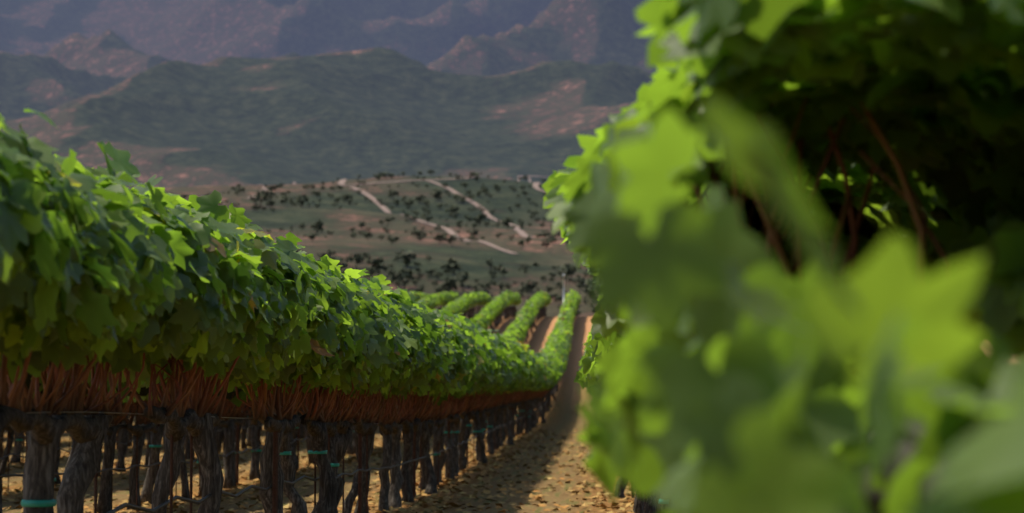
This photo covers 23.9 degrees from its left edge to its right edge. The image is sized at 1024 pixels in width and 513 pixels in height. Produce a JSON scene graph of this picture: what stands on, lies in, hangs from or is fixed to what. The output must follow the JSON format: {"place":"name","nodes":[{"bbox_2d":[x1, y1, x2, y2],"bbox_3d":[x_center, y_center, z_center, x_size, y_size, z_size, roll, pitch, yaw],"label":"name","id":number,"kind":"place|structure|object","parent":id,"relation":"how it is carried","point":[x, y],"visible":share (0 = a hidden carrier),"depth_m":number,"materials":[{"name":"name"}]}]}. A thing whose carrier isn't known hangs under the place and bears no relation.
{"place":"outdoors","nodes":[
{"label":"outdoors","id":0,"kind":"place"},
{"bbox_2d":[0,311,551,512],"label":"irrigation hose","id":1,"kind":"object","parent":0,"point":[133,506],"visible":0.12,"depth_m":18.27,"materials":[{"name":"black plastic"}]},
{"bbox_2d":[246,175,545,253],"bbox_3d":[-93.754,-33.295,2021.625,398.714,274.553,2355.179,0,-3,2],"label":"dirt road","id":2,"kind":"structure","parent":0,"point":[451,231],"depth_m":1114.07,"materials":[{"name":"beige soil"}]},
{"bbox_2d":[0,0,1017,512],"bbox_3d":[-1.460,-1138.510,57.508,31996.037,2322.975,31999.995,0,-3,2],"label":"terrain","id":3,"kind":"structure","parent":0,"point":[188,98],"depth_m":3489.99,"materials":[{"name":"brown soil"}]},
{"bbox_2d":[2,429,635,512],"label":"fallen leaf litter","id":4,"kind":"object","parent":3,"relation":"on","point":[371,499],"visible":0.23,"depth_m":29.55,"materials":[{"name":"brown plant"}]},
{"bbox_2d":[2,361,670,512],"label":"vine stakes","id":5,"kind":"object","parent":3,"relation":"on","point":[275,477],"visible":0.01,"depth_m":19.99,"materials":[{"name":"brown wood"}]},
{"bbox_2d":[184,173,594,313],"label":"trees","id":6,"kind":"object","parent":3,"relation":"on","point":[424,235],"visible":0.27,"depth_m":941.64,"materials":[{"name":"green plant"}]},
{"bbox_2d":[165,170,595,314],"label":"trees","id":7,"kind":"object","parent":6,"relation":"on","point":[263,194],"visible":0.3,"depth_m":886.11,"materials":[{"name":"green plant"}]},
{"bbox_2d":[26,232,792,424],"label":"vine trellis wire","id":8,"kind":"object","parent":3,"relation":"on","point":[785,238],"visible":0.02,"depth_m":9.76,"materials":[{"name":"grey metal"}]},
{"bbox_2d":[18,195,875,399],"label":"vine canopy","id":9,"kind":"object","parent":3,"relation":"on","point":[824,210],"depth_m":7.01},
{"bbox_2d":[33,290,521,399],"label":"vine leaves","id":10,"kind":"object","parent":9,"relation":"attached to","point":[485,317],"visible":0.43,"depth_m":153.09,"materials":[{"name":"green plant"}]},
{"bbox_2d":[20,291,551,406],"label":"vine leaves","id":11,"kind":"object","parent":9,"relation":"attached to","point":[518,328],"visible":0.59,"depth_m":123.47,"materials":[{"name":"green plant"}]},
{"bbox_2d":[0,108,581,405],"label":"vine leaves","id":12,"kind":"object","parent":9,"relation":"attached to","point":[111,268],"visible":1,"depth_m":9.30,"materials":[{"name":"green plant"}]},
{"bbox_2d":[411,291,429,301],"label":"vine leaves","id":13,"kind":"object","parent":9,"relation":"attached to","point":[419,295],"visible":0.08,"depth_m":182.91,"materials":[{"name":"green plant"}]},
{"bbox_2d":[418,291,459,308],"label":"vine leaves","id":14,"kind":"object","parent":9,"relation":"attached to","point":[432,301],"visible":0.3,"depth_m":169.30,"materials":[{"name":"green plant"}]},
{"bbox_2d":[442,291,491,314],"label":"vine leaves","id":15,"kind":"object","parent":9,"relation":"attached to","point":[464,303],"visible":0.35,"depth_m":161.57,"materials":[{"name":"green plant"}]},
{"bbox_2d":[542,0,1023,512],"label":"vine leaves","id":16,"kind":"object","parent":9,"relation":"attached to","point":[756,395],"visible":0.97,"depth_m":2.69,"materials":[{"name":"green plant"}]},
{"bbox_2d":[0,91,949,425],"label":"vine branches","id":17,"kind":"object","parent":3,"relation":"on","point":[194,393],"visible":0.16,"depth_m":9.95,"materials":[{"name":"brown wood"}]},
{"bbox_2d":[0,306,991,512],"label":"vine trunks","id":18,"kind":"object","parent":3,"relation":"on","point":[89,434],"visible":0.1,"depth_m":18.89,"materials":[{"name":"brown plant"}]},
{"bbox_2d":[16,410,660,506],"bbox_3d":[-7.965,2.386,34.498,24.298,0.659,71.350,0,-3,2],"label":"vine tie tape","id":19,"kind":"object","parent":18,"relation":"attached to","point":[38,503],"visible":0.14,"depth_m":15.59,"materials":[{"name":"green plastic"}]},
{"bbox_2d":[563,274,564,301],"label":"white marker poles","id":20,"kind":"object","parent":3,"relation":"on","point":[563,287],"visible":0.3,"depth_m":192.07,"materials":[{"name":"white"}]}
]}

